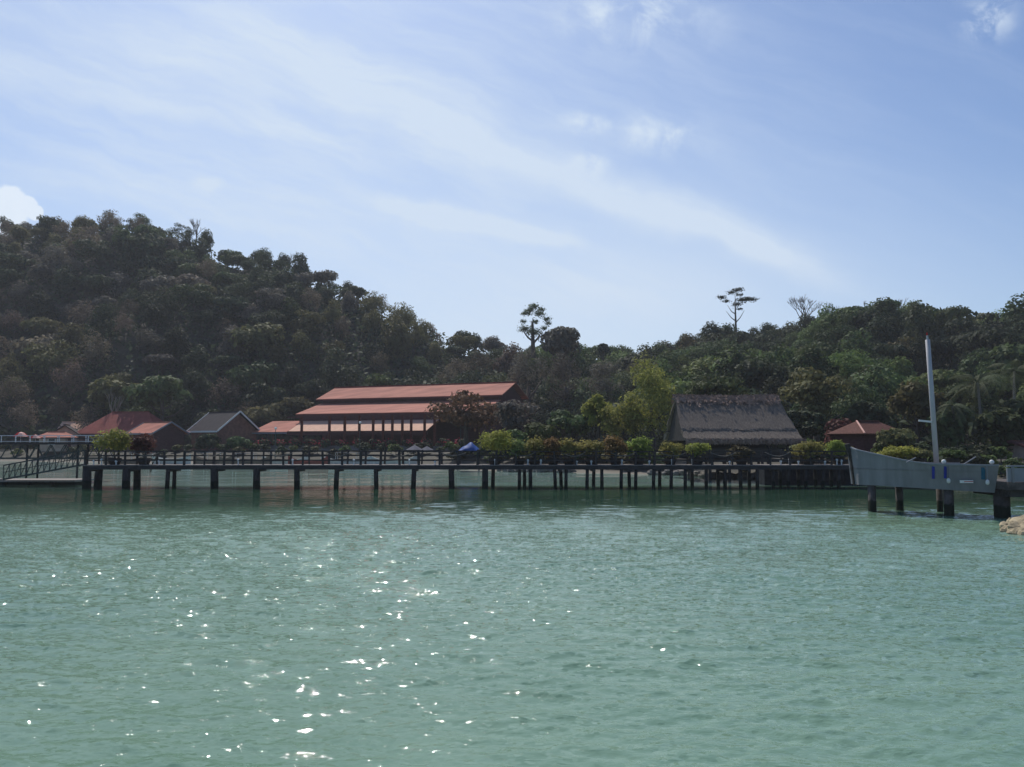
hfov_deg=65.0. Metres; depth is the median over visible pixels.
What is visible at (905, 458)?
bank shrub
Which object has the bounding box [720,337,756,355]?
forest tree
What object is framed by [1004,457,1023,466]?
bank shrub
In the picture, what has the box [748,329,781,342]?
forest tree
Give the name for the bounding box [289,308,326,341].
forest tree
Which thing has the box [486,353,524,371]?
forest tree
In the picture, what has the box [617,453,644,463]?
bank shrub
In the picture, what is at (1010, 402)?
broad tree
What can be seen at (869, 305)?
forest tree
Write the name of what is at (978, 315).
forest tree
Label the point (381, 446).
bank shrub
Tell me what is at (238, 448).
bank shrub
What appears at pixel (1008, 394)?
forest tree
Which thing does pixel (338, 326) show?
forest tree
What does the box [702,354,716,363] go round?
forest tree
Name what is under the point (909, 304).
forest tree
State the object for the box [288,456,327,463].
long boat
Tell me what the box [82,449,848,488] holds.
pier
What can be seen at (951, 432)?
broad tree
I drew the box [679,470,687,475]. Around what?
shore rock
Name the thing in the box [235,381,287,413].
forest tree
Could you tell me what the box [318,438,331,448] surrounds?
flower bush
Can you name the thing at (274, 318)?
forest tree
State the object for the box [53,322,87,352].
forest tree
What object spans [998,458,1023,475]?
bank shrub
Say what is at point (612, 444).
potted shrub
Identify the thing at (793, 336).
forest tree
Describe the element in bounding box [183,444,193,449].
bank shrub
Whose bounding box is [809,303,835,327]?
forest tree
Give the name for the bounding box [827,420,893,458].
brown roofed house
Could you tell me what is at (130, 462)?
long boat
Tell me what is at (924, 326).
forest tree
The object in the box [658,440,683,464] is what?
potted shrub
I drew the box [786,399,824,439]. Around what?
forest tree
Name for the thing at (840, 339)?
forest tree
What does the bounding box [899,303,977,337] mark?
forest tree
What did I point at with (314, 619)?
sea
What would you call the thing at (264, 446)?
bank shrub
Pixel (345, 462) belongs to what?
long boat
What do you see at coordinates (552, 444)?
potted shrub
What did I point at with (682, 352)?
forest tree
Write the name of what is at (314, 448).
bank shrub
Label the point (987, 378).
palm tree
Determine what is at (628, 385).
forest tree
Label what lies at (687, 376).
forest tree
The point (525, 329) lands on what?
tall tree
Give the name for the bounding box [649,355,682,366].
forest tree
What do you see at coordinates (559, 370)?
casuarina
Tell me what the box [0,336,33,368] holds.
forest tree
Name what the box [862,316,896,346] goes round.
forest tree
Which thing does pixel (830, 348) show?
forest tree
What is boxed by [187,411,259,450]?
grey roofed house
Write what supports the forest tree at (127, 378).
on the terrain
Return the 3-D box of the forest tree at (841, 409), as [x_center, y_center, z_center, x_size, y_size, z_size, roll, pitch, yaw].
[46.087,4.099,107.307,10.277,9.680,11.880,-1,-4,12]
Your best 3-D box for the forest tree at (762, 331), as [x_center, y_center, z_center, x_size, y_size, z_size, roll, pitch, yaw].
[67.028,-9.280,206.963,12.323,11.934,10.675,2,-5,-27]
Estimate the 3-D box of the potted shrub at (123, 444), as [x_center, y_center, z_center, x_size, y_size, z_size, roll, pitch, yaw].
[-31.065,4.851,62.737,3.215,2.938,3.130,1,-4,-19]
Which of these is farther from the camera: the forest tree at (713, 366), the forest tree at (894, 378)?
the forest tree at (713, 366)
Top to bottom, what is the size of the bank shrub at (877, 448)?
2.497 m
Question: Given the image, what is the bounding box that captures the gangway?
[0,450,87,479]
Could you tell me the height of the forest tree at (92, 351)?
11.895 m
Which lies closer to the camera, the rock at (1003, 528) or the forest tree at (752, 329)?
the rock at (1003, 528)
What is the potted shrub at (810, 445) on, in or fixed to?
on the pier
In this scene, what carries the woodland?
on the terrain
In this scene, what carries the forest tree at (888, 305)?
on the terrain
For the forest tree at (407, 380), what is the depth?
192.16 m
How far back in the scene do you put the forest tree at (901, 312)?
188.73 m
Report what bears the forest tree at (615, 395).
on the terrain
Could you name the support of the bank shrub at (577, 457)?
on the terrain
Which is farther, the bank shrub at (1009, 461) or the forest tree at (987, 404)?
the forest tree at (987, 404)
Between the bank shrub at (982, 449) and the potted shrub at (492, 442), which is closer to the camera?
the potted shrub at (492, 442)
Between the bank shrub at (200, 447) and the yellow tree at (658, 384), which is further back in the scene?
the bank shrub at (200, 447)
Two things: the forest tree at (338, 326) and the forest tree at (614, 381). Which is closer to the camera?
the forest tree at (614, 381)
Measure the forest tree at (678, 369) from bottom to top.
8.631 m
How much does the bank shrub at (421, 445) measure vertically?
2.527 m
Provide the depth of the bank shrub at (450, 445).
120.07 m
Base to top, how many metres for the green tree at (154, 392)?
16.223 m
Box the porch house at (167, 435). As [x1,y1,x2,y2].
[126,421,189,450]
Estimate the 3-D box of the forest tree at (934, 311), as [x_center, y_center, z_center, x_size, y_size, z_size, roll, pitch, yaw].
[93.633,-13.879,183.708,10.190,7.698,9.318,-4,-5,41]
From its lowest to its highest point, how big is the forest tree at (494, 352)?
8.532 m
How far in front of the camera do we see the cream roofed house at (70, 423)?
170.88 m
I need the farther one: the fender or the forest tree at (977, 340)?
the forest tree at (977, 340)
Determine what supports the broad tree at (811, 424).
on the terrain
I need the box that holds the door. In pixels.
[167,439,171,449]
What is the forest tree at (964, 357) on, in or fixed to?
on the terrain
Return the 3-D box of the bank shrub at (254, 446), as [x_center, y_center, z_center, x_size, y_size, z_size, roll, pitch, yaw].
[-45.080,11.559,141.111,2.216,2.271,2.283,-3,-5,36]
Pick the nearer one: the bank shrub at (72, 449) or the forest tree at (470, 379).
the bank shrub at (72, 449)
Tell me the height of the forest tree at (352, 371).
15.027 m
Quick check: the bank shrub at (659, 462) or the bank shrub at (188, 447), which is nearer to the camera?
the bank shrub at (659, 462)
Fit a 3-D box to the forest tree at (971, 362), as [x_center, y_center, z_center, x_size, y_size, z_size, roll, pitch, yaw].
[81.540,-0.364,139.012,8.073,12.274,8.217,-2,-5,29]
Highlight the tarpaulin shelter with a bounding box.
[457,442,479,470]
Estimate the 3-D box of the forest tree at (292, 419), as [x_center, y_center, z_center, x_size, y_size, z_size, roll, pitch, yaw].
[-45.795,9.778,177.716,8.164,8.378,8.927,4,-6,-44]
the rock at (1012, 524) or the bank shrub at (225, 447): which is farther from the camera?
the bank shrub at (225, 447)
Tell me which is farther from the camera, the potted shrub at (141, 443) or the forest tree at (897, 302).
the forest tree at (897, 302)
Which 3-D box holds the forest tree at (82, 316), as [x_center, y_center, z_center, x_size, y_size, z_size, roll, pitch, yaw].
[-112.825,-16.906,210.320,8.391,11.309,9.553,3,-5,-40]
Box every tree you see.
[0,308,29,339]
[0,313,10,329]
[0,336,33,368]
[0,352,40,387]
[0,375,33,426]
[3,376,31,400]
[6,280,38,306]
[6,400,43,445]
[8,333,67,364]
[19,316,66,337]
[20,339,84,382]
[46,356,90,402]
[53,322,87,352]
[58,300,86,326]
[65,300,94,329]
[68,400,102,428]
[74,328,115,369]
[84,300,120,343]
[86,377,139,412]
[100,372,133,385]
[101,302,127,322]
[106,392,123,411]
[106,398,169,420]
[112,311,134,345]
[116,299,142,328]
[122,375,192,420]
[132,329,164,363]
[142,353,180,374]
[164,396,192,427]
[169,283,214,313]
[178,367,215,408]
[179,344,209,378]
[189,220,204,239]
[191,409,218,425]
[203,294,251,321]
[204,377,244,410]
[212,354,245,381]
[213,317,237,342]
[216,325,246,366]
[224,360,281,393]
[225,322,285,360]
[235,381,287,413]
[238,303,261,328]
[239,401,263,435]
[247,309,287,327]
[284,411,315,444]
[288,329,320,365]
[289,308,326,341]
[291,378,330,403]
[314,344,357,394]
[320,340,345,359]
[331,363,364,389]
[332,316,352,340]
[362,342,393,365]
[368,351,390,375]
[375,313,413,366]
[382,370,395,383]
[394,373,446,384]
[409,356,431,373]
[425,389,501,445]
[430,353,484,379]
[435,365,457,383]
[446,358,468,373]
[449,374,468,383]
[453,370,478,382]
[460,346,493,382]
[480,372,510,382]
[486,348,503,372]
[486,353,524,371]
[491,341,523,380]
[492,399,540,430]
[516,302,551,357]
[524,345,541,358]
[524,397,580,426]
[525,355,551,380]
[527,406,582,437]
[534,374,569,409]
[537,326,581,387]
[552,347,586,377]
[560,377,594,400]
[566,399,604,440]
[567,386,620,407]
[578,351,612,382]
[580,394,612,441]
[592,357,619,366]
[596,401,649,441]
[597,343,609,360]
[597,377,624,395]
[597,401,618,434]
[605,423,641,439]
[609,386,641,405]
[610,352,656,373]
[615,374,638,399]
[618,350,677,452]
[618,391,666,440]
[622,363,644,373]
[628,362,683,381]
[633,358,671,407]
[636,342,658,357]
[638,413,676,449]
[646,375,698,416]
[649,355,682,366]
[650,347,678,368]
[659,360,676,378]
[669,345,699,363]
[671,370,708,385]
[673,339,685,349]
[675,355,694,370]
[676,331,698,351]
[676,364,696,377]
[683,338,731,364]
[683,375,749,395]
[686,357,705,368]
[687,342,700,348]
[688,357,723,378]
[688,372,712,388]
[698,320,722,346]
[698,333,726,347]
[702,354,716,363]
[709,353,761,373]
[711,341,765,394]
[716,322,738,335]
[717,287,758,331]
[717,346,745,361]
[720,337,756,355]
[723,331,753,343]
[732,358,790,391]
[744,348,770,354]
[748,326,762,337]
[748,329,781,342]
[751,325,784,343]
[752,327,798,347]
[755,390,825,447]
[756,342,795,376]
[761,376,794,406]
[764,352,811,382]
[775,345,797,363]
[776,366,857,441]
[777,325,800,336]
[784,331,800,345]
[785,316,803,332]
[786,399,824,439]
[786,410,826,437]
[787,295,823,328]
[787,342,841,386]
[792,339,816,350]
[795,345,809,356]
[796,327,816,343]
[797,312,815,330]
[798,397,842,432]
[799,341,846,355]
[801,320,833,342]
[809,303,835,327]
[814,306,871,328]
[819,351,878,373]
[822,379,898,440]
[823,324,856,347]
[828,348,879,380]
[835,327,872,352]
[837,365,884,397]
[838,327,881,360]
[839,357,907,426]
[840,400,890,423]
[849,306,902,337]
[852,306,867,310]
[861,301,879,310]
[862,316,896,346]
[865,341,908,366]
[868,296,908,333]
[871,354,914,374]
[875,299,901,307]
[878,371,926,388]
[886,378,951,447]
[887,336,917,360]
[888,356,919,378]
[894,300,957,365]
[894,307,904,315]
[894,375,941,427]
[894,401,958,445]
[899,300,921,310]
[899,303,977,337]
[902,313,934,340]
[903,307,944,320]
[906,338,939,375]
[907,299,920,309]
[919,369,974,399]
[922,337,958,364]
[925,408,972,447]
[926,400,979,447]
[938,312,1005,350]
[939,379,998,435]
[942,351,972,371]
[944,373,1017,445]
[948,330,999,355]
[952,327,1021,356]
[957,346,998,378]
[964,313,986,321]
[965,387,1000,416]
[971,407,1023,450]
[974,360,1000,375]
[976,359,1023,398]
[979,366,1023,406]
[982,307,1022,323]
[985,342,1023,368]
[995,292,1023,326]
[1002,398,1023,432]
[1003,333,1023,348]
[1016,383,1023,408]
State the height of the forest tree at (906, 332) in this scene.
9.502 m
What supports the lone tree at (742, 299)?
on the terrain
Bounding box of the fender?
[985,466,989,484]
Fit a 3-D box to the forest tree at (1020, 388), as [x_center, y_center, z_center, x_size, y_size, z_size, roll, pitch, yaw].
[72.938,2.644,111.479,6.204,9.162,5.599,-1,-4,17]
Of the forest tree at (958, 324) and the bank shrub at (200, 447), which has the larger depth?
the forest tree at (958, 324)
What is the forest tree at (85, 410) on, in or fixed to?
on the terrain
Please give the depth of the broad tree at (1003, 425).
80.34 m
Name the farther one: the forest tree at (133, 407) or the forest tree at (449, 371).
the forest tree at (449, 371)
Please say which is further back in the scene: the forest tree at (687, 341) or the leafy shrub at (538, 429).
the forest tree at (687, 341)
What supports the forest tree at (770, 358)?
on the terrain
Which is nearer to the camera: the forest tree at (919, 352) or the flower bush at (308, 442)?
the flower bush at (308, 442)
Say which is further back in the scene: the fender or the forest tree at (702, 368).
the forest tree at (702, 368)
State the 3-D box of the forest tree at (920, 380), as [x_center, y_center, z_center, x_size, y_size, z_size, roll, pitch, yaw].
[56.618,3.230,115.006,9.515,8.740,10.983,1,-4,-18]
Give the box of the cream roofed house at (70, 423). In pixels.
[57,421,94,430]
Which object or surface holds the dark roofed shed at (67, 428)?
on the terrain
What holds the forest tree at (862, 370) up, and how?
on the terrain
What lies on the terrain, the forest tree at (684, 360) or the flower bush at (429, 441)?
the forest tree at (684, 360)
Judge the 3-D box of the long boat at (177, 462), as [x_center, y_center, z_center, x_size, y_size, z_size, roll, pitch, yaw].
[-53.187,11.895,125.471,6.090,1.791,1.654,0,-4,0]
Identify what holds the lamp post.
on the terrain
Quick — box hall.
[248,382,535,450]
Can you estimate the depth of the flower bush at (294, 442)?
144.82 m
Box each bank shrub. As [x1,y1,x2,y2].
[0,445,11,449]
[10,448,23,454]
[67,446,81,455]
[171,444,182,450]
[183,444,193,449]
[194,443,204,450]
[220,443,231,449]
[233,446,244,452]
[247,443,259,449]
[258,443,270,449]
[276,446,288,453]
[302,445,313,454]
[311,445,320,453]
[326,448,340,456]
[339,445,351,453]
[354,442,370,450]
[376,442,387,449]
[387,443,403,452]
[414,442,430,448]
[443,441,459,449]
[446,447,465,458]
[475,444,488,457]
[484,452,502,462]
[494,443,512,458]
[576,452,598,463]
[594,452,606,463]
[601,452,626,463]
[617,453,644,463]
[647,454,664,463]
[782,453,803,463]
[789,437,815,449]
[819,445,835,461]
[870,443,887,452]
[882,442,911,451]
[897,456,916,460]
[911,441,941,457]
[923,452,943,461]
[939,445,977,461]
[960,450,989,463]
[973,443,998,458]
[980,453,998,463]
[989,446,1012,462]
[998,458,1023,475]
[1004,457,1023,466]
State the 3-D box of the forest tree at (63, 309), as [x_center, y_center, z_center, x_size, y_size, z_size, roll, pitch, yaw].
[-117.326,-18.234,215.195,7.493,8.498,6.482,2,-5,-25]
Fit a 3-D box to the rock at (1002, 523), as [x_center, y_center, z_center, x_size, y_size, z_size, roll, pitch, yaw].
[20.379,5.907,33.091,0.708,0.483,0.548,1,-4,-15]
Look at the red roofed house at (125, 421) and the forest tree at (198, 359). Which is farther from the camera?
the forest tree at (198, 359)
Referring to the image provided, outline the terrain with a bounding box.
[0,234,1022,478]
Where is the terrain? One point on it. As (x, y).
(86, 296)
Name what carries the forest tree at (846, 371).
on the terrain
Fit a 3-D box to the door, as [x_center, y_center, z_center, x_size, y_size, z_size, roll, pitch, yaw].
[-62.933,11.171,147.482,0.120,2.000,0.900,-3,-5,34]
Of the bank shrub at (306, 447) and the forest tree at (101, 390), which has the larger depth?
the forest tree at (101, 390)
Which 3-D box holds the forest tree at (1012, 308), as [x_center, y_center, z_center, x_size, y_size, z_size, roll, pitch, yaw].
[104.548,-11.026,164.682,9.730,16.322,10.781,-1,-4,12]
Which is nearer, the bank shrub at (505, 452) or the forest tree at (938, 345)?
the bank shrub at (505, 452)
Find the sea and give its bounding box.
[0,461,1023,766]
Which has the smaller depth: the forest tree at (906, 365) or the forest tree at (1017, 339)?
the forest tree at (906, 365)
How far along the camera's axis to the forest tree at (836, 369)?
131.73 m
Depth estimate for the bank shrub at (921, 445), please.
71.93 m
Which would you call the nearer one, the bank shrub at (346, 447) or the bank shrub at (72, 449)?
the bank shrub at (346, 447)
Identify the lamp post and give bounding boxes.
[274,427,276,458]
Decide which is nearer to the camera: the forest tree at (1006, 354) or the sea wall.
the sea wall
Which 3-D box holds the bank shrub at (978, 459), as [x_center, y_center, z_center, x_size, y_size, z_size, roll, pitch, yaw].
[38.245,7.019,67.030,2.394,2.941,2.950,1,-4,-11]
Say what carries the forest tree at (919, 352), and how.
on the terrain
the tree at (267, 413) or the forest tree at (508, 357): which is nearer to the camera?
the tree at (267, 413)
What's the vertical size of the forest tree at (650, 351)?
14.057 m
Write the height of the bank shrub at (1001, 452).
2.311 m
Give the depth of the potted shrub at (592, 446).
62.42 m
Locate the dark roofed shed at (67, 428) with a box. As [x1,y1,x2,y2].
[55,424,79,446]
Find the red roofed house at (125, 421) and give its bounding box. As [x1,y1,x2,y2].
[77,411,163,449]
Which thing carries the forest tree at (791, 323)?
on the terrain
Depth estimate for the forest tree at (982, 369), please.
133.91 m
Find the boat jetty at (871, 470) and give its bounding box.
[844,333,1023,517]
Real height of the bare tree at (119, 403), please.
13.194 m
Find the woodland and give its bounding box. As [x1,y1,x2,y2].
[0,208,1023,451]
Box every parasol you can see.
[14,432,28,440]
[406,445,421,454]
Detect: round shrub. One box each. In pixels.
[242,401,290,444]
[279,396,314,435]
[364,373,393,385]
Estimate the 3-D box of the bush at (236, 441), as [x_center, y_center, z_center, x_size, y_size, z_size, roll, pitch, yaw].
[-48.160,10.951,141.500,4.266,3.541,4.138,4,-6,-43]
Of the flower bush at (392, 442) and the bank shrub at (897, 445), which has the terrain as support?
the bank shrub at (897, 445)
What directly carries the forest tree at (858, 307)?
on the terrain
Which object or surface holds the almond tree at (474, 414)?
on the terrain
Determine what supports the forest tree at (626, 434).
on the terrain
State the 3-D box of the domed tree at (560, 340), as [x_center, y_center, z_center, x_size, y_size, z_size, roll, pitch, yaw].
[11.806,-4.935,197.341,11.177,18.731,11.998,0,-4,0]
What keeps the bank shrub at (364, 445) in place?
on the terrain
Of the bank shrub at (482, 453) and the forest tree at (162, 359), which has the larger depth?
the forest tree at (162, 359)
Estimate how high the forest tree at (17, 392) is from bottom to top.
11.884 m
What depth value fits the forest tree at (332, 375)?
195.16 m
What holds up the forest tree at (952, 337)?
on the terrain
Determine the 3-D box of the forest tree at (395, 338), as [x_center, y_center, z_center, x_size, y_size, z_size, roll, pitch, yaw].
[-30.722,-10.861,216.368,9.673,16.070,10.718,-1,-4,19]
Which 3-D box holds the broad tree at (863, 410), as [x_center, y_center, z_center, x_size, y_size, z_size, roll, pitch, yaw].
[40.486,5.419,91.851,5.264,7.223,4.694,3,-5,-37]
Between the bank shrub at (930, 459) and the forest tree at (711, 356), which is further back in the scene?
the forest tree at (711, 356)
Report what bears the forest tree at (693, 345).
on the terrain
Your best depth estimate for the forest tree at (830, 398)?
112.85 m
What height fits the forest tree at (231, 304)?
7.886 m
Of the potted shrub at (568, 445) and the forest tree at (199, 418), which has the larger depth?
the forest tree at (199, 418)
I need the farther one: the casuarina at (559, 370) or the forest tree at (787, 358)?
the casuarina at (559, 370)
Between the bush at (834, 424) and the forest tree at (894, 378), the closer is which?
the bush at (834, 424)
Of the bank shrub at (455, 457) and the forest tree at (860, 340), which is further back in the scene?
the forest tree at (860, 340)
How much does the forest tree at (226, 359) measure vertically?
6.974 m
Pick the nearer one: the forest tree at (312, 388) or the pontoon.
the pontoon
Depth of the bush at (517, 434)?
98.86 m
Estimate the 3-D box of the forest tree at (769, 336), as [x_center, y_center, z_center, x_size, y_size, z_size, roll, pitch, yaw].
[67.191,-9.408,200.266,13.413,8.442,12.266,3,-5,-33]
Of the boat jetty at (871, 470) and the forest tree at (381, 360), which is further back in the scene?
the forest tree at (381, 360)
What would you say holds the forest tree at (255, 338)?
on the terrain
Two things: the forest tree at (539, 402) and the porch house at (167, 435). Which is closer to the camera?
the porch house at (167, 435)
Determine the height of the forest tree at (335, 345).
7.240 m
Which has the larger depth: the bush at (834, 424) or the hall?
the hall
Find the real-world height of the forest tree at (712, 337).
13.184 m
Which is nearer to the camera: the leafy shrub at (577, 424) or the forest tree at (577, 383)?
the leafy shrub at (577, 424)
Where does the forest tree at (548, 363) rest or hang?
on the terrain
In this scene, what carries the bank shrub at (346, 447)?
on the terrain
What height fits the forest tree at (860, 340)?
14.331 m
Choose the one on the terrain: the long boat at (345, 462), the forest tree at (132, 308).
the forest tree at (132, 308)
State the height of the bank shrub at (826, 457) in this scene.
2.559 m
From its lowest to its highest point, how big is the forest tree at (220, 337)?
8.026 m
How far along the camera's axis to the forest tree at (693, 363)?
169.83 m
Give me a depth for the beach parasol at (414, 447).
122.96 m
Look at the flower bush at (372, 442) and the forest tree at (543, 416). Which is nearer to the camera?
the flower bush at (372, 442)
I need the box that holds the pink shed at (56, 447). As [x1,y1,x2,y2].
[39,431,77,450]
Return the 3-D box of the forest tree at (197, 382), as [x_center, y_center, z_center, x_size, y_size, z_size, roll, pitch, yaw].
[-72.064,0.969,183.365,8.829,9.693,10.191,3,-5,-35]
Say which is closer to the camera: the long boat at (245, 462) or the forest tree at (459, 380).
the long boat at (245, 462)
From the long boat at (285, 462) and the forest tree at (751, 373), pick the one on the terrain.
the forest tree at (751, 373)
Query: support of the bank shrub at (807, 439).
on the terrain
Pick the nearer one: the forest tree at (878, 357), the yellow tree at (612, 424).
the yellow tree at (612, 424)
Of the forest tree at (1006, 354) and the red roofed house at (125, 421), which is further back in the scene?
the red roofed house at (125, 421)
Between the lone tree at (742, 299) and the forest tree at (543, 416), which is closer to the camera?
the forest tree at (543, 416)
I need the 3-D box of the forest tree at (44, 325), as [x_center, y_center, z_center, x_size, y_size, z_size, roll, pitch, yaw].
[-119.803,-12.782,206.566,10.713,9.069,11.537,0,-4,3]
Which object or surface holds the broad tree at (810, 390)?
on the terrain
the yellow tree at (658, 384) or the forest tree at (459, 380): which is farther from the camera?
the forest tree at (459, 380)
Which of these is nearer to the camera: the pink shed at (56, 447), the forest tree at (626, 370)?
the pink shed at (56, 447)
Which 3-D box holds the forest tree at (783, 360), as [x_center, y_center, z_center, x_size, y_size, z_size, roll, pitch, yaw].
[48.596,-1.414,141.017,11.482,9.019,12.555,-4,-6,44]
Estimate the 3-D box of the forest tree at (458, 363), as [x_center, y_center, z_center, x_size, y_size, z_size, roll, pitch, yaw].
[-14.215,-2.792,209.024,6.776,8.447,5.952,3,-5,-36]
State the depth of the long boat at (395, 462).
117.02 m
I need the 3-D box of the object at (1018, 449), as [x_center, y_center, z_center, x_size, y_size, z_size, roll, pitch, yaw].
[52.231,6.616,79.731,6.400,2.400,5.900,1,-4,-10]
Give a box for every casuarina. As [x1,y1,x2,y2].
[506,348,549,403]
[544,352,583,437]
[583,359,627,403]
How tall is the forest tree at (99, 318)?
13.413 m
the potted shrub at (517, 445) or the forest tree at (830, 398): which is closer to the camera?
the potted shrub at (517, 445)
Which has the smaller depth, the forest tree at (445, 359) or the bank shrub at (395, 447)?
the bank shrub at (395, 447)
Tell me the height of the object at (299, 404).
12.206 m
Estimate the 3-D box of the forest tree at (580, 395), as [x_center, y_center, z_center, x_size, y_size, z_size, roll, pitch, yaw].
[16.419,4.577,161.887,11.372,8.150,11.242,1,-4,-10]
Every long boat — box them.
[103,454,142,463]
[152,454,190,463]
[193,452,231,463]
[219,453,269,463]
[262,456,307,463]
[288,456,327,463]
[324,452,372,463]
[371,456,416,463]
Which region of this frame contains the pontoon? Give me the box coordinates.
[0,478,93,485]
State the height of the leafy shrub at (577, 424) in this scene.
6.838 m
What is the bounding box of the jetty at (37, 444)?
[0,435,113,477]
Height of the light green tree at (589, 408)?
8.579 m
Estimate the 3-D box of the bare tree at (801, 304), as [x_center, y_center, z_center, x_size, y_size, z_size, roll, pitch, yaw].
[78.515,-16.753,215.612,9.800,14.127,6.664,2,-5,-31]
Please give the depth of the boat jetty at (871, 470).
39.32 m
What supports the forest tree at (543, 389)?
on the terrain
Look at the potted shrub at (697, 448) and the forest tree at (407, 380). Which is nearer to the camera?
the potted shrub at (697, 448)
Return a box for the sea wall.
[759,470,852,484]
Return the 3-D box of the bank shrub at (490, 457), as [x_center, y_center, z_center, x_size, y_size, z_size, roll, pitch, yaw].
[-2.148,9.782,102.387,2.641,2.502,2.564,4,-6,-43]
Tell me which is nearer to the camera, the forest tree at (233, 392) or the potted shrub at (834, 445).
the potted shrub at (834, 445)
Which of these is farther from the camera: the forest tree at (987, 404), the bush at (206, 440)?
the bush at (206, 440)
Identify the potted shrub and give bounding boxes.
[90,427,132,464]
[128,431,157,464]
[474,428,516,464]
[507,439,529,464]
[517,435,549,464]
[542,437,562,464]
[556,437,582,464]
[579,439,606,464]
[599,434,631,464]
[624,436,653,464]
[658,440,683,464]
[683,443,710,464]
[726,445,755,464]
[787,440,827,464]
[824,440,845,464]
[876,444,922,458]
[911,449,932,461]
[939,449,967,462]
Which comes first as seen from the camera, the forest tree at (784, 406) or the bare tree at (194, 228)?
the forest tree at (784, 406)
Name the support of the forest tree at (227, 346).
on the terrain
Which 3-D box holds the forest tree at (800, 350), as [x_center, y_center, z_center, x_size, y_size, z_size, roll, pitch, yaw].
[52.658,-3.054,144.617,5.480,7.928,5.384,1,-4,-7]
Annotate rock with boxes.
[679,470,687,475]
[737,471,746,478]
[999,521,1008,528]
[1000,525,1006,531]
[1006,520,1021,531]
[1009,515,1023,522]
[1012,527,1023,534]
[1017,528,1023,534]
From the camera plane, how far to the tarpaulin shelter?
95.73 m
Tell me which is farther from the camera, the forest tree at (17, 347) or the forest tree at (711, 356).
the forest tree at (17, 347)
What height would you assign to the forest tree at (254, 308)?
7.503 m
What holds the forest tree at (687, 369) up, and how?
on the terrain
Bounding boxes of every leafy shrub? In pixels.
[523,422,561,440]
[546,409,590,441]
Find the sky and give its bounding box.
[0,0,1023,355]
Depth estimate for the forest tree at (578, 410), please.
153.57 m
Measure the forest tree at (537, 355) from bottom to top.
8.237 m
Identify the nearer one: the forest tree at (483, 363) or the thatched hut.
the thatched hut
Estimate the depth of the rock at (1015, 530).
31.19 m
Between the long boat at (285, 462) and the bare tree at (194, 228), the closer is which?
the long boat at (285, 462)
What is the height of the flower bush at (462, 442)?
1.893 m
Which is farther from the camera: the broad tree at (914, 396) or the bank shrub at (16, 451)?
the bank shrub at (16, 451)
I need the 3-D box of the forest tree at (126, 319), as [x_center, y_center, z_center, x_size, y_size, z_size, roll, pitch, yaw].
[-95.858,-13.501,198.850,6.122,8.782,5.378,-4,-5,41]
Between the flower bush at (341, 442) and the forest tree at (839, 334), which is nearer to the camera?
the flower bush at (341, 442)
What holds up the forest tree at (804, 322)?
on the terrain
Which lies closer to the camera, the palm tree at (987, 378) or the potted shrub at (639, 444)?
the potted shrub at (639, 444)
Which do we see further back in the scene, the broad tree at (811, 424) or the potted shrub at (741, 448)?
the broad tree at (811, 424)
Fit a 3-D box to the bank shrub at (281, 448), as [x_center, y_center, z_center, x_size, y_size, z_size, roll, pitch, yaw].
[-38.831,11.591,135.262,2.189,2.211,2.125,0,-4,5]
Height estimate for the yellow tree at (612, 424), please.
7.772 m
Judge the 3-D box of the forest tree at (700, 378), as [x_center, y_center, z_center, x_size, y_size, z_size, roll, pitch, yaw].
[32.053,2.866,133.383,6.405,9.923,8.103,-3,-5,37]
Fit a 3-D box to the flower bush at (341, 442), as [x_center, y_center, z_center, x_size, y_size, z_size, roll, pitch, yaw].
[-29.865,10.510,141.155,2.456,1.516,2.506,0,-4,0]
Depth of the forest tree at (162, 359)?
187.08 m
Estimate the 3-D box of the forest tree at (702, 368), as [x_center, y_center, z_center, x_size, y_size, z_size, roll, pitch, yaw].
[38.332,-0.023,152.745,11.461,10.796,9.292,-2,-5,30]
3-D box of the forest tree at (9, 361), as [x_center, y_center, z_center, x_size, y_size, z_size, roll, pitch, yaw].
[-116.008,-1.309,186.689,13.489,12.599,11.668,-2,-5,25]
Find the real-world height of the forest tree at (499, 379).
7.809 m
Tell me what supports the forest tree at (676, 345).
on the terrain
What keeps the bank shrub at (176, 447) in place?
on the terrain
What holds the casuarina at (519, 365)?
on the terrain
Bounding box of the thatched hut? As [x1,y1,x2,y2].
[663,393,806,481]
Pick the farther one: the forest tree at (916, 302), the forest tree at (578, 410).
the forest tree at (916, 302)
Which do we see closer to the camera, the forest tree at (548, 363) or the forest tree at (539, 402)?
the forest tree at (539, 402)
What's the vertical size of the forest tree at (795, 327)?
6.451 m
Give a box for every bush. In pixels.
[195,433,221,449]
[226,436,252,448]
[257,438,271,444]
[272,439,286,446]
[287,437,300,447]
[301,439,316,446]
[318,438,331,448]
[334,439,348,446]
[352,438,363,445]
[367,439,381,446]
[384,438,397,448]
[401,439,414,446]
[420,437,432,447]
[435,438,449,446]
[455,437,468,446]
[505,429,528,462]
[824,418,851,443]
[876,427,918,446]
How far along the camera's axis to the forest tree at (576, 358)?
208.99 m
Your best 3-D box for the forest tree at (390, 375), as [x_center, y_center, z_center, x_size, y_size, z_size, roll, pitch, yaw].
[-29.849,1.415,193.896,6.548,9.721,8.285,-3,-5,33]
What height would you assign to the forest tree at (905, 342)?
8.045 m
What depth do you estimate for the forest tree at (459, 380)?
184.08 m
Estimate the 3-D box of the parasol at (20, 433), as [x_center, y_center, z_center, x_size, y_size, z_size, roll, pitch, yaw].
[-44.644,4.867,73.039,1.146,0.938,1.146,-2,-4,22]
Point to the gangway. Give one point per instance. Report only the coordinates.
(44, 471)

